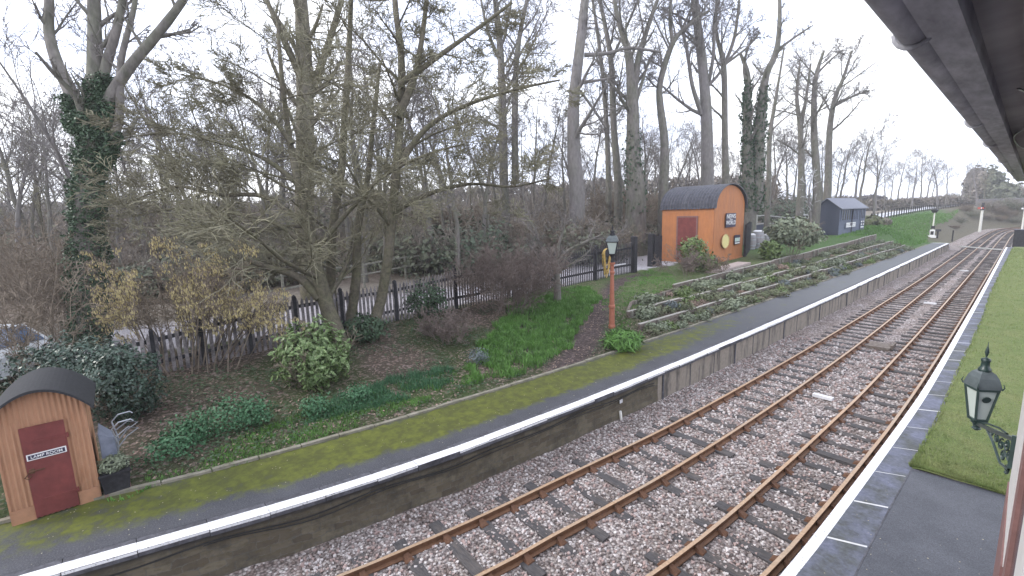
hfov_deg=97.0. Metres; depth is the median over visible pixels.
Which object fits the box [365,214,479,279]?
thicket
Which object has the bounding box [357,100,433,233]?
bare tree
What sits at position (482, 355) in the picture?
ground plant
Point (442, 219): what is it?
bare tree
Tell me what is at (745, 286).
bed plant
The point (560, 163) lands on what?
bare tree
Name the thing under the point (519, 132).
bare tree
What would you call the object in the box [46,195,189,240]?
thicket
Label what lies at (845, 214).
window
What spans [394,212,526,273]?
thicket
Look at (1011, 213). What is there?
thicket
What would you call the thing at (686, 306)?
bed plant
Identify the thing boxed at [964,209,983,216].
thicket
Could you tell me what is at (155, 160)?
bare tree
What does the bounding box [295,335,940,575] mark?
loose ballast
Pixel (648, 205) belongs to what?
thicket
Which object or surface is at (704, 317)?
bed plant
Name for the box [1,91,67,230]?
bare tree
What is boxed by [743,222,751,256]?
slat screen
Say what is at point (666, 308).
bed plant
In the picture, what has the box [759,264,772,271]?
bed plant
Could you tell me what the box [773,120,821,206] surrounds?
bare tree
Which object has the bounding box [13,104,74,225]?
bare tree
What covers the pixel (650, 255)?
gate post
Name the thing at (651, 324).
bed plant
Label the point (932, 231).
platform lamp
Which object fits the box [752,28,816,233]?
tall tree
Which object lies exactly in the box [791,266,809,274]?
bed plant
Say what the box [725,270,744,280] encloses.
bed plant
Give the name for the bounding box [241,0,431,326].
twin stem tree
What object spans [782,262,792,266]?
bed plant
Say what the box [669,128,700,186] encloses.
bare tree
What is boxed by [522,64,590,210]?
bare tree
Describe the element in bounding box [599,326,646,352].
plant
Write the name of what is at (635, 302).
bed edging
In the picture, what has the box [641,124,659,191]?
bare tree
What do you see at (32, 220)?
bare tree
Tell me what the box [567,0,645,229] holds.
tall tree
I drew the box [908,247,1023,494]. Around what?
lawn
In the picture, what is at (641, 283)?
bank grass
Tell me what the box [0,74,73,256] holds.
bare tree
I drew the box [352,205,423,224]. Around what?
thicket
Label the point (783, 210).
thicket
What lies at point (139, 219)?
bare tree
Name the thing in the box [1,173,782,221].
wood edge hedge
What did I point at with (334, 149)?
bare tree
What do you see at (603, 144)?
bare tree
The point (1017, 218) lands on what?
thicket
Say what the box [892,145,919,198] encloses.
bare tree
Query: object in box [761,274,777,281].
bed plant
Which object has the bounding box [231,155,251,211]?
bare tree
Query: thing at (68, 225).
thicket
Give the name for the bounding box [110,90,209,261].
bare tree
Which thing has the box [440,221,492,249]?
thicket
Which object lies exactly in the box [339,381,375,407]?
ground plant
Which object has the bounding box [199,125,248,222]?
bare tree
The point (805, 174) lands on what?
bare tree
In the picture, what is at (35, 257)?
thicket
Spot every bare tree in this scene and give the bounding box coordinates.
[0,0,131,188]
[0,39,63,254]
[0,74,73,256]
[0,83,66,247]
[0,84,76,247]
[0,91,73,252]
[0,118,37,220]
[0,159,14,216]
[0,168,34,231]
[0,170,37,239]
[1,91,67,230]
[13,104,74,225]
[16,154,65,216]
[24,163,56,209]
[38,141,72,194]
[41,100,109,184]
[45,85,156,243]
[46,67,167,269]
[55,0,239,256]
[58,83,156,257]
[73,140,122,236]
[78,27,213,225]
[109,150,135,214]
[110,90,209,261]
[118,135,156,206]
[118,138,168,201]
[124,72,202,229]
[132,109,190,229]
[137,31,260,238]
[140,99,208,218]
[142,131,194,204]
[166,15,295,284]
[175,118,234,204]
[178,41,295,234]
[182,122,226,203]
[184,112,226,216]
[186,89,261,228]
[187,112,250,201]
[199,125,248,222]
[208,123,263,227]
[212,131,268,214]
[219,24,320,236]
[226,43,337,186]
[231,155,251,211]
[239,106,294,204]
[241,14,323,247]
[255,132,293,201]
[255,152,285,217]
[259,94,332,203]
[285,145,334,223]
[312,45,383,272]
[314,0,420,283]
[314,61,368,272]
[314,141,350,231]
[315,18,393,282]
[317,154,355,216]
[349,1,443,183]
[350,123,383,189]
[352,22,456,273]
[357,4,460,273]
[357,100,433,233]
[383,84,472,222]
[393,60,479,274]
[403,67,448,271]
[403,142,427,218]
[409,115,463,228]
[419,97,469,218]
[421,67,512,263]
[440,0,566,249]
[453,148,490,216]
[456,80,522,211]
[456,139,493,214]
[476,163,499,214]
[480,105,534,217]
[485,95,522,190]
[494,94,562,225]
[503,57,568,220]
[510,134,552,210]
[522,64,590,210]
[532,106,601,186]
[538,93,582,219]
[543,159,567,210]
[559,144,602,210]
[561,70,625,211]
[564,119,597,188]
[581,144,605,209]
[582,70,656,198]
[585,99,642,183]
[596,142,642,192]
[598,139,625,194]
[611,142,644,185]
[622,90,659,188]
[622,112,670,180]
[624,130,675,189]
[640,129,691,187]
[641,117,675,197]
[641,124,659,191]
[651,117,690,178]
[653,116,714,187]
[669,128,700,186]
[669,133,700,185]
[671,116,717,185]
[682,119,730,184]
[682,127,720,179]
[713,133,740,183]
[713,137,741,183]
[729,143,741,182]
[730,122,752,180]
[758,124,790,221]
[764,104,793,197]
[765,114,818,220]
[767,110,807,198]
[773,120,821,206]
[784,108,823,180]
[784,132,824,217]
[808,130,839,200]
[809,129,842,188]
[821,136,865,197]
[832,123,876,197]
[841,126,888,198]
[842,108,901,201]
[858,136,891,210]
[862,131,907,214]
[874,152,893,209]
[885,159,905,198]
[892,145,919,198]
[899,146,929,208]
[904,164,918,196]
[910,144,930,197]
[918,149,952,208]
[919,155,951,196]
[928,162,947,197]
[936,153,960,206]
[954,154,991,196]
[962,160,983,206]
[962,161,986,194]
[978,163,995,198]
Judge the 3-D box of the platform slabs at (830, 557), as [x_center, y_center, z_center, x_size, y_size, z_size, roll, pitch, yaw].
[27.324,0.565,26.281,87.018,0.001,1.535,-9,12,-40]
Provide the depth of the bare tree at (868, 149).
79.26 m
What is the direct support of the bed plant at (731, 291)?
on the ground at (584, 341)
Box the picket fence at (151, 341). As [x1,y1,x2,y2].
[102,243,631,375]
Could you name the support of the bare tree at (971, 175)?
on the ground at (584, 341)
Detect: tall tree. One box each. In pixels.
[451,0,572,231]
[554,0,667,259]
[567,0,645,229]
[567,0,657,229]
[589,0,672,255]
[630,0,741,235]
[649,0,758,184]
[685,0,772,183]
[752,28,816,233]
[753,41,825,218]
[781,32,850,233]
[802,28,890,199]
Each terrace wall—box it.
[626,241,893,317]
[638,245,904,330]
[672,234,876,288]
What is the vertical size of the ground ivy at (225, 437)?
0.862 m
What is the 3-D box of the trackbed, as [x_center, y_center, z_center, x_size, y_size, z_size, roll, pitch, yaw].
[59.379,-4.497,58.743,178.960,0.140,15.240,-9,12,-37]
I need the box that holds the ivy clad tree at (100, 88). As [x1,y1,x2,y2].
[13,0,216,350]
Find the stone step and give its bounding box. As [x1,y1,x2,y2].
[707,262,750,272]
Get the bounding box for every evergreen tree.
[978,164,1009,198]
[985,181,1023,198]
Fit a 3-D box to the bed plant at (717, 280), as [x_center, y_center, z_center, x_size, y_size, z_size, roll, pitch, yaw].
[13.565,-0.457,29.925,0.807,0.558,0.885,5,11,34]
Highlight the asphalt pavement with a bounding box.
[856,470,1005,575]
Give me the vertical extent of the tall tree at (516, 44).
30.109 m
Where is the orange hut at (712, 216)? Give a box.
[660,183,747,261]
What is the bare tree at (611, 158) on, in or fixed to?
on the ground at (584, 341)
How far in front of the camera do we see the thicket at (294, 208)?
61.49 m
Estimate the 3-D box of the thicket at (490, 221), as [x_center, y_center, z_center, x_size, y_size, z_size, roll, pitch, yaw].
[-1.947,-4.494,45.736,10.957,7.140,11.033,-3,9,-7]
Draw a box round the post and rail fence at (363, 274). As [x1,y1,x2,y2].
[237,250,498,305]
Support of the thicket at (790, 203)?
on the ground at (584, 341)
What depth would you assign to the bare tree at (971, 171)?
133.66 m
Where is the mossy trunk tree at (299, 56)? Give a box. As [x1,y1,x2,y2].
[250,0,351,299]
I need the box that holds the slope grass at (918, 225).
[833,209,959,245]
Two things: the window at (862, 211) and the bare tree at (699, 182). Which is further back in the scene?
the bare tree at (699, 182)
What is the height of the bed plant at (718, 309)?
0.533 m
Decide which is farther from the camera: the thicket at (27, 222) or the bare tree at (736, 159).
the bare tree at (736, 159)
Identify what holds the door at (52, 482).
in the lamp hut at (49, 456)
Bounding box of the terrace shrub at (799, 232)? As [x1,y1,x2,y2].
[762,213,828,257]
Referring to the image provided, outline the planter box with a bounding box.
[96,451,130,497]
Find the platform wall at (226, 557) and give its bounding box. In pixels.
[76,245,948,575]
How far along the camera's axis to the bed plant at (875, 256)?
45.08 m
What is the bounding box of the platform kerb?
[0,244,927,523]
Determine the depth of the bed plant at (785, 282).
30.59 m
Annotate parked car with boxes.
[0,324,60,379]
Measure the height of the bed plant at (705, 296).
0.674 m
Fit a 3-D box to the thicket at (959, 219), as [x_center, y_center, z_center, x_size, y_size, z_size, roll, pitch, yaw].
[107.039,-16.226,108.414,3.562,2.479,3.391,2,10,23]
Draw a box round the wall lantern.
[961,342,1016,473]
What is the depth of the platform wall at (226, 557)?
10.46 m
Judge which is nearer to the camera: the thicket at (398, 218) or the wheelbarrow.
the wheelbarrow
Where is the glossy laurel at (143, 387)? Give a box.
[78,341,169,426]
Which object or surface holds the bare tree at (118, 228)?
on the ground at (584, 341)
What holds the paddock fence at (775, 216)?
on the ground at (584, 341)
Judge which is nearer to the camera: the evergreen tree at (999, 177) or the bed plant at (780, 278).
the bed plant at (780, 278)
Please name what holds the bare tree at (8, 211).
on the ground at (584, 341)
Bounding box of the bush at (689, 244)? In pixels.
[661,235,719,271]
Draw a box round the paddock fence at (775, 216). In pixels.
[757,214,808,224]
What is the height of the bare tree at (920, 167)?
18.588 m
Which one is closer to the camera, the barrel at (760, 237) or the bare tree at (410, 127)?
the bare tree at (410, 127)
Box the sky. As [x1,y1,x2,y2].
[0,0,1023,207]
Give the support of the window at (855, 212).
in the garden shed
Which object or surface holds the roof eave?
on the station building
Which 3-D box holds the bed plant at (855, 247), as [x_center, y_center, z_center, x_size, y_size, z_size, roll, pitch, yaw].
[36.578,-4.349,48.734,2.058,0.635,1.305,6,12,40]
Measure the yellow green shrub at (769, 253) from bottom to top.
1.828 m
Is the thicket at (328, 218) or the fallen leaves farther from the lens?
the thicket at (328, 218)
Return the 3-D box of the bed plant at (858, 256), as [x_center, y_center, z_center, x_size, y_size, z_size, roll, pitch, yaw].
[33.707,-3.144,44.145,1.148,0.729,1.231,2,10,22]
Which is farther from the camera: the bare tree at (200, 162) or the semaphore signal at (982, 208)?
the semaphore signal at (982, 208)
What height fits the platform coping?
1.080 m
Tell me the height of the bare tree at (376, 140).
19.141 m
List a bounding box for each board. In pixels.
[812,392,833,400]
[866,341,895,350]
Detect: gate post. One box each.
[630,236,637,272]
[647,234,654,266]
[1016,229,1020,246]
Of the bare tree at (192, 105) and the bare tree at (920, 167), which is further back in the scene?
the bare tree at (920, 167)
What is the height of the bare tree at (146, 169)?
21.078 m
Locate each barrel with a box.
[750,233,755,249]
[753,230,764,248]
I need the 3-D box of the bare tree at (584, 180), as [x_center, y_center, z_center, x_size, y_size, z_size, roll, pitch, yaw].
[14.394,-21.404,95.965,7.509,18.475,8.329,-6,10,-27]
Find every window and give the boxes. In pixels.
[841,210,851,220]
[852,210,858,219]
[859,209,865,219]
[1009,490,1023,575]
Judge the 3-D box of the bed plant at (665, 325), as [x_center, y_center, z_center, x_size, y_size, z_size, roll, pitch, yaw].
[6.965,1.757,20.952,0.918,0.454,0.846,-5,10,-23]
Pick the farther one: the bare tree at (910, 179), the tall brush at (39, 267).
the bare tree at (910, 179)
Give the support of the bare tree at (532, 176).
on the ground at (584, 341)
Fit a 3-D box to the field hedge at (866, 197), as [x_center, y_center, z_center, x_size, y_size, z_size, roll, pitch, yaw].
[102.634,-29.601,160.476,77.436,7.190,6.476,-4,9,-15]
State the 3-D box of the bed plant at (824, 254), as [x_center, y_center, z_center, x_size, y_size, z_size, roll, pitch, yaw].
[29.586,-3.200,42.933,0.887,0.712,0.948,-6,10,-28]
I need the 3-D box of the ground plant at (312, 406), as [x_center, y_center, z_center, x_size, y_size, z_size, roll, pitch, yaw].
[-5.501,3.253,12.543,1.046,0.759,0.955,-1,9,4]
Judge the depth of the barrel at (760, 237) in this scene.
47.33 m
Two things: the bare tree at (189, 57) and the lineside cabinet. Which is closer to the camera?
the bare tree at (189, 57)
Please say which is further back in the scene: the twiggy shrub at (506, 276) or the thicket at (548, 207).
the thicket at (548, 207)
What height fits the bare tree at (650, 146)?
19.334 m
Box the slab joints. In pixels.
[827,296,988,546]
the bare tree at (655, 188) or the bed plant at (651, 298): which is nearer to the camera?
the bed plant at (651, 298)
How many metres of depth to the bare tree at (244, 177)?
75.28 m
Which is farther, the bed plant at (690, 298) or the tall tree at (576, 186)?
the tall tree at (576, 186)
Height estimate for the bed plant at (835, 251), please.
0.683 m
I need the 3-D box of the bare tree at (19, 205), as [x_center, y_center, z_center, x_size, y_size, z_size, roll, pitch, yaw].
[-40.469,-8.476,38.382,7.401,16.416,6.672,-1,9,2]
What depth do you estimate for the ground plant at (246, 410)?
11.57 m
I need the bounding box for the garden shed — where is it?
[820,198,868,234]
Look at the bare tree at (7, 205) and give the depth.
54.51 m
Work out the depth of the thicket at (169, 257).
29.48 m
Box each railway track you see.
[310,227,1023,575]
[610,230,1013,575]
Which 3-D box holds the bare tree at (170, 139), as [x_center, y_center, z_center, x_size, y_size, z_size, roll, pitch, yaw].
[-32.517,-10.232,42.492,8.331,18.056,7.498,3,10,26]
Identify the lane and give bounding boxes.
[869,204,975,216]
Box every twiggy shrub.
[413,304,476,344]
[440,228,576,315]
[651,247,705,276]
[700,251,730,276]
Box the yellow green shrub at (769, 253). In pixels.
[757,239,783,259]
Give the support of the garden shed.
on the ground at (584, 341)
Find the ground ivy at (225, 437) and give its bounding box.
[0,298,642,509]
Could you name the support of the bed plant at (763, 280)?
on the ground at (584, 341)
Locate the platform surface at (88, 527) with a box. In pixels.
[0,243,943,575]
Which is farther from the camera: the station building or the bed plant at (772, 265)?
the bed plant at (772, 265)
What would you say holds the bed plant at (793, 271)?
on the ground at (584, 341)
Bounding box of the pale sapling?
[799,168,816,239]
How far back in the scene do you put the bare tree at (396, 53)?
38.94 m
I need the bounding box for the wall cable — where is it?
[109,383,654,575]
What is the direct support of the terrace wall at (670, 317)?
on the ground at (584, 341)
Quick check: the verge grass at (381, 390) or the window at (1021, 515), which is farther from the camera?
the verge grass at (381, 390)
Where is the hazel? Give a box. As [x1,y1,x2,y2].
[78,235,310,375]
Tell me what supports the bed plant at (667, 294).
on the ground at (584, 341)
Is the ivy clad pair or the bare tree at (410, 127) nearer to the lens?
the bare tree at (410, 127)
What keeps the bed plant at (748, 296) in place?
on the ground at (584, 341)
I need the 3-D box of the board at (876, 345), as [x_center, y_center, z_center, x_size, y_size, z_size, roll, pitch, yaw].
[17.127,2.652,21.026,1.000,0.240,0.920,-10,12,-41]
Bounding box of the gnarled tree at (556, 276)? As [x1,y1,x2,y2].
[496,180,630,302]
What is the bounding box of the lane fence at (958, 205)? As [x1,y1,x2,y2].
[871,204,968,217]
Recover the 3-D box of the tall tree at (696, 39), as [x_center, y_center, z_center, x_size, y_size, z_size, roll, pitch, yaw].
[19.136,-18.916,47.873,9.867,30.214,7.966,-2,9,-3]
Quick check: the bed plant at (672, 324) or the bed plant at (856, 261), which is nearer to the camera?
the bed plant at (672, 324)
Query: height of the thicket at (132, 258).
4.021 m
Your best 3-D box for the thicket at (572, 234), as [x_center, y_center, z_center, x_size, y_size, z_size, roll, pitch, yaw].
[5.335,-3.740,40.989,10.837,6.323,10.730,-2,9,-3]
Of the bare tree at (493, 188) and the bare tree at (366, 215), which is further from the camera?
the bare tree at (493, 188)
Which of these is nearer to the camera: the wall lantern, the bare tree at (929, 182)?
the wall lantern
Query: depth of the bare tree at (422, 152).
37.18 m
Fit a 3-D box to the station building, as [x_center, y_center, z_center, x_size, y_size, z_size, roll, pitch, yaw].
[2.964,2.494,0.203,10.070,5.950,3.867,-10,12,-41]
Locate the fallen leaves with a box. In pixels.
[2,281,723,501]
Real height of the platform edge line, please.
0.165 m
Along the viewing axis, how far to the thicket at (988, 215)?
114.51 m
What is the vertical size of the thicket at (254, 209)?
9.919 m
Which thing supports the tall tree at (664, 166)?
on the ground at (584, 341)
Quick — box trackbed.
[226,228,1012,575]
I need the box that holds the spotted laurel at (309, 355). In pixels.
[267,313,363,393]
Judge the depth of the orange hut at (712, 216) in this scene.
38.25 m
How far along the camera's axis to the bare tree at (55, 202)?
73.86 m
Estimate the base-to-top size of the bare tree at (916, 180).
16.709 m
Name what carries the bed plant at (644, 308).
on the ground at (584, 341)
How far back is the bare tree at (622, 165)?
104.47 m
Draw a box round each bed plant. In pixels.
[632,290,663,304]
[634,301,659,318]
[634,310,657,319]
[642,325,660,335]
[645,319,660,330]
[653,304,670,316]
[655,322,672,330]
[660,290,673,296]
[661,319,679,329]
[663,286,687,294]
[663,307,677,312]
[664,300,680,308]
[673,287,691,295]
[675,300,695,311]
[675,320,688,328]
[679,312,691,319]
[681,285,694,291]
[681,293,698,304]
[682,313,698,321]
[683,299,701,305]
[689,279,711,291]
[692,291,721,302]
[692,307,713,315]
[695,298,708,303]
[696,309,713,320]
[699,277,719,286]
[701,284,718,291]
[704,304,724,313]
[709,291,739,298]
[712,278,723,284]
[720,289,736,295]
[721,298,742,311]
[723,279,735,284]
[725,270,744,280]
[725,297,746,306]
[736,281,755,290]
[739,293,756,304]
[744,267,769,276]
[750,271,764,276]
[751,281,768,286]
[753,290,769,297]
[754,276,769,286]
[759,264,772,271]
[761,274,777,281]
[764,288,790,296]
[767,263,777,269]
[775,263,788,269]
[775,276,788,281]
[775,283,794,290]
[776,279,792,286]
[778,286,789,293]
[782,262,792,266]
[782,267,802,275]
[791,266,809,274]
[792,283,808,288]
[797,278,820,285]
[799,258,809,262]
[804,261,821,269]
[811,271,824,277]
[816,273,828,279]
[818,250,830,256]
[820,258,841,266]
[827,248,842,253]
[828,268,839,273]
[831,257,846,263]
[836,246,847,253]
[838,270,849,274]
[842,263,852,268]
[843,245,863,249]
[849,260,863,264]
[852,253,864,258]
[859,240,874,245]
[864,258,875,262]
[870,253,882,259]
[882,244,892,249]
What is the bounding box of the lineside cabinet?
[1012,229,1023,246]
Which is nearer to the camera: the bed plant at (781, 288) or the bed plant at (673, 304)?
the bed plant at (673, 304)
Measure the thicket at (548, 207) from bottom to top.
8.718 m
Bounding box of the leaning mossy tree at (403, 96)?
[276,0,588,339]
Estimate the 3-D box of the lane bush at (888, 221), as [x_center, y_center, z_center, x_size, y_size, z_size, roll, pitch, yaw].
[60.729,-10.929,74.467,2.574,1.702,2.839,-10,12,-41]
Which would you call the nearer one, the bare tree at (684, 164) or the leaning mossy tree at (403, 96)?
the leaning mossy tree at (403, 96)
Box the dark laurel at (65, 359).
[0,328,137,408]
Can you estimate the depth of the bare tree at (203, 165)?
58.93 m
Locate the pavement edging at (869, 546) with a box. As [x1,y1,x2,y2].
[854,468,980,575]
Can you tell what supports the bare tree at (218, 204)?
on the ground at (584, 341)
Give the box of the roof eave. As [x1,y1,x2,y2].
[864,0,1023,181]
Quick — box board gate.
[654,234,661,266]
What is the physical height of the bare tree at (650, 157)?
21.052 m
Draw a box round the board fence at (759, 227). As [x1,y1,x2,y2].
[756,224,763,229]
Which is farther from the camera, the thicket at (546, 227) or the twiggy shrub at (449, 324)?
the thicket at (546, 227)
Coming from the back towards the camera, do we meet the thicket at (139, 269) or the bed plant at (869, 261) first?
the bed plant at (869, 261)
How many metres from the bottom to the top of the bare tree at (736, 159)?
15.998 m
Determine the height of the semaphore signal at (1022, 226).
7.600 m
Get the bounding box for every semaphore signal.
[978,203,984,231]
[1021,205,1023,228]
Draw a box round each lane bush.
[864,214,884,225]
[882,217,892,224]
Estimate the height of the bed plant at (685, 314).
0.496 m
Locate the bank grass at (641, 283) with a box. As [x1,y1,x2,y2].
[601,268,675,330]
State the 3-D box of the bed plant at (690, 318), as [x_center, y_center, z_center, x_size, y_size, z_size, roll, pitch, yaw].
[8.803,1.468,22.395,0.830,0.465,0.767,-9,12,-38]
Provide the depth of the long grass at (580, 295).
19.61 m
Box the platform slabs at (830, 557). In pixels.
[796,247,1012,575]
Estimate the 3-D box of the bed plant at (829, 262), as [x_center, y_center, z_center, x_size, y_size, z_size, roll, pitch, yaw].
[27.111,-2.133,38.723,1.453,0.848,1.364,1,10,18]
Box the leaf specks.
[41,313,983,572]
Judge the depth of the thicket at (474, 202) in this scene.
108.96 m
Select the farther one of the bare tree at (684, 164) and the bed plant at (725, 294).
the bare tree at (684, 164)
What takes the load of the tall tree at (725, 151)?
on the ground at (584, 341)
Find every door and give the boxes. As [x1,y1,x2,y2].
[18,419,79,517]
[677,217,695,259]
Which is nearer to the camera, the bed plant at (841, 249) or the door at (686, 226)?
the door at (686, 226)
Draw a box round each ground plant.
[130,425,212,466]
[157,390,275,446]
[292,391,336,419]
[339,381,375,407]
[464,346,489,363]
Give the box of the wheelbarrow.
[97,411,138,467]
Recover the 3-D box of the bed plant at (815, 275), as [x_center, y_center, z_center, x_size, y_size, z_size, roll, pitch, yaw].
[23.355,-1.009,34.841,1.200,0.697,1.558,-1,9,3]
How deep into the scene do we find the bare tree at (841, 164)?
76.83 m
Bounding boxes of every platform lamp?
[605,224,625,328]
[928,208,938,237]
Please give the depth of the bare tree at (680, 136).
97.05 m
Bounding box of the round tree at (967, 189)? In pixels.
[961,165,988,198]
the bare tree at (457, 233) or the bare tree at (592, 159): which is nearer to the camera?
the bare tree at (457, 233)
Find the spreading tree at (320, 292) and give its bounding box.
[65,0,511,351]
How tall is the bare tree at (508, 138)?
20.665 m
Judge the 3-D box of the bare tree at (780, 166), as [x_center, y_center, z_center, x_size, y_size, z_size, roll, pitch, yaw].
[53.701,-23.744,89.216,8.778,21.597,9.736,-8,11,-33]
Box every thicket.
[0,198,68,240]
[0,214,67,256]
[0,254,57,301]
[1,229,126,262]
[1,245,67,263]
[2,208,57,230]
[28,209,128,235]
[30,233,135,262]
[32,252,152,299]
[37,226,189,262]
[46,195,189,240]
[54,255,186,305]
[67,242,163,269]
[107,254,204,302]
[109,193,210,241]
[110,219,226,264]
[120,253,254,296]
[125,245,216,298]
[145,239,288,293]
[158,197,292,237]
[190,237,296,289]
[210,213,323,248]
[214,203,279,220]
[216,226,294,265]
[252,201,328,222]
[257,235,351,284]
[258,204,372,240]
[290,218,363,262]
[315,199,400,235]
[336,224,382,268]
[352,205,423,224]
[363,219,440,272]
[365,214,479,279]
[367,197,424,218]
[367,232,463,273]
[373,203,465,233]
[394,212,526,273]
[416,202,498,234]
[423,198,478,217]
[424,202,519,230]
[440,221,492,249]
[442,223,553,268]
[454,192,520,218]
[460,210,520,246]
[480,202,542,223]
[480,208,566,261]
[494,182,568,216]
[497,209,592,260]
[502,203,616,258]
[509,190,601,224]
[513,214,642,268]
[536,195,623,221]
[566,220,653,262]
[568,213,649,257]
[585,176,678,232]
[601,209,658,250]
[717,171,796,216]
[757,191,821,222]
[758,192,821,219]
[938,192,973,196]
[949,224,961,228]
[954,215,968,222]
[958,204,975,211]
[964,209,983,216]
[975,199,1006,209]
[983,212,995,219]
[986,204,1010,213]
[992,197,1022,207]
[994,215,1008,220]
[1003,209,1020,216]
[1005,200,1023,209]
[1005,216,1021,222]
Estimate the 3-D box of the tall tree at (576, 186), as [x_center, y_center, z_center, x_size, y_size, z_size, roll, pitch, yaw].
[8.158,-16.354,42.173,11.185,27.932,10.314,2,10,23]
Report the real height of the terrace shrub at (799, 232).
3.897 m
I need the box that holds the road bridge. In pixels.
[977,198,1023,205]
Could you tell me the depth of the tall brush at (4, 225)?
21.52 m
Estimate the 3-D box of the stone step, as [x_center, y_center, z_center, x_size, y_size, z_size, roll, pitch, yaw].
[16.372,-1.518,34.096,5.662,0.374,1.000,-10,12,-42]
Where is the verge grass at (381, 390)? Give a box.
[302,364,453,425]
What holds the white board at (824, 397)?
on the railway track at (524, 559)
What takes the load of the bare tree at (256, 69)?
on the ground at (584, 341)
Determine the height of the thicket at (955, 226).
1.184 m
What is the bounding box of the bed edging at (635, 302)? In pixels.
[626,287,677,310]
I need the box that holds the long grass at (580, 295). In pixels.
[465,284,602,383]
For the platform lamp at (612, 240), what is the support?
on the ground at (584, 341)
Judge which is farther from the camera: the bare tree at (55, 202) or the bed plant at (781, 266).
the bare tree at (55, 202)
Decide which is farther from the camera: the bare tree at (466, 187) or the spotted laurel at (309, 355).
the bare tree at (466, 187)
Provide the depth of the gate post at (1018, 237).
59.77 m
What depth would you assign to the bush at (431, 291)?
21.61 m
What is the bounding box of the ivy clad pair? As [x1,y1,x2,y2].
[732,0,813,244]
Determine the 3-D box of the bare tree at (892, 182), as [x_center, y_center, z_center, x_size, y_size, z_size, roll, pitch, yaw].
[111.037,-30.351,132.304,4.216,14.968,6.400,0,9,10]
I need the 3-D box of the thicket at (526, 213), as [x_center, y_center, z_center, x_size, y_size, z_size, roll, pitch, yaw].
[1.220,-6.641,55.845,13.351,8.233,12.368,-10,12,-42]
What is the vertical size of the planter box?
0.806 m
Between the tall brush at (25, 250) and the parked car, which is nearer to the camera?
the parked car
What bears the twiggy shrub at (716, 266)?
on the ground at (584, 341)
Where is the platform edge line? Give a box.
[780,247,1007,575]
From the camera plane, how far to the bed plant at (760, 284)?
29.77 m
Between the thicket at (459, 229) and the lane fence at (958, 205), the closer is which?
the thicket at (459, 229)
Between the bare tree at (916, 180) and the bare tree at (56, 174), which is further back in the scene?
the bare tree at (916, 180)
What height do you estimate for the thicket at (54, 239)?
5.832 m
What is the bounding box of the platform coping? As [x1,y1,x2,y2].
[3,243,949,575]
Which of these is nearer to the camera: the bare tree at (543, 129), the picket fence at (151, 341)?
the picket fence at (151, 341)
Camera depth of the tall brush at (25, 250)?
19.82 m
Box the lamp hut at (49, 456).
[0,367,101,526]
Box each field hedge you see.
[778,194,887,200]
[861,194,977,210]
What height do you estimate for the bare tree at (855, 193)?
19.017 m
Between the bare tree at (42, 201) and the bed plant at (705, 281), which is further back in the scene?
the bare tree at (42, 201)
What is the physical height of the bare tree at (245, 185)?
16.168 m
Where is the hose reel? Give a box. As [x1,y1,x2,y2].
[601,248,610,277]
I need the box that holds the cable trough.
[959,246,1003,249]
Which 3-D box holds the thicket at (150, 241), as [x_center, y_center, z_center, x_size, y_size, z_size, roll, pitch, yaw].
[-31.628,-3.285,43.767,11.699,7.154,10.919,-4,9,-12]
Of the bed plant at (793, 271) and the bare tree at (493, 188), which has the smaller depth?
the bed plant at (793, 271)
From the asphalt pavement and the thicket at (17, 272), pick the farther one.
the thicket at (17, 272)
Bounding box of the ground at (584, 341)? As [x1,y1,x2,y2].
[0,205,1023,518]
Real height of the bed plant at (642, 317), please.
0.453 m
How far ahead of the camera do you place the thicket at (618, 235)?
40.34 m
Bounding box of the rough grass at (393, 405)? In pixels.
[106,364,477,501]
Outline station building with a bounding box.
[993,394,1023,575]
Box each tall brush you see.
[0,210,70,329]
[0,213,49,306]
[0,223,115,348]
[0,258,110,383]
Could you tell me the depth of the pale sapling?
51.90 m
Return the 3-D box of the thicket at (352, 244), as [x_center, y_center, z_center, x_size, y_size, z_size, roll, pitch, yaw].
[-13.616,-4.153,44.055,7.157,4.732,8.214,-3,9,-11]
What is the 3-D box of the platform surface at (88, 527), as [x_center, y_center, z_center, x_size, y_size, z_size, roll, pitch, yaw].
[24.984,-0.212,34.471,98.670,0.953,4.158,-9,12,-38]
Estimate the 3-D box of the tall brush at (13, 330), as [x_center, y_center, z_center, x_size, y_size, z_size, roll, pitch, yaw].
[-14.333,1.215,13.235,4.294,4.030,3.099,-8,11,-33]
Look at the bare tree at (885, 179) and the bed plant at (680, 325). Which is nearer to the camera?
the bed plant at (680, 325)
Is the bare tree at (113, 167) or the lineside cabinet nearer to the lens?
the bare tree at (113, 167)
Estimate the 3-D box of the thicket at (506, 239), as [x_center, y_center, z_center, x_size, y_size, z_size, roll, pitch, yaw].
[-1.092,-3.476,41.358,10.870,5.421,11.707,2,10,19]
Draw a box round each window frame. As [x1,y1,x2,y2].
[1002,443,1023,575]
[1014,517,1023,575]
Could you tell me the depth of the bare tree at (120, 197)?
51.66 m
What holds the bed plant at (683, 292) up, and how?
on the ground at (584, 341)

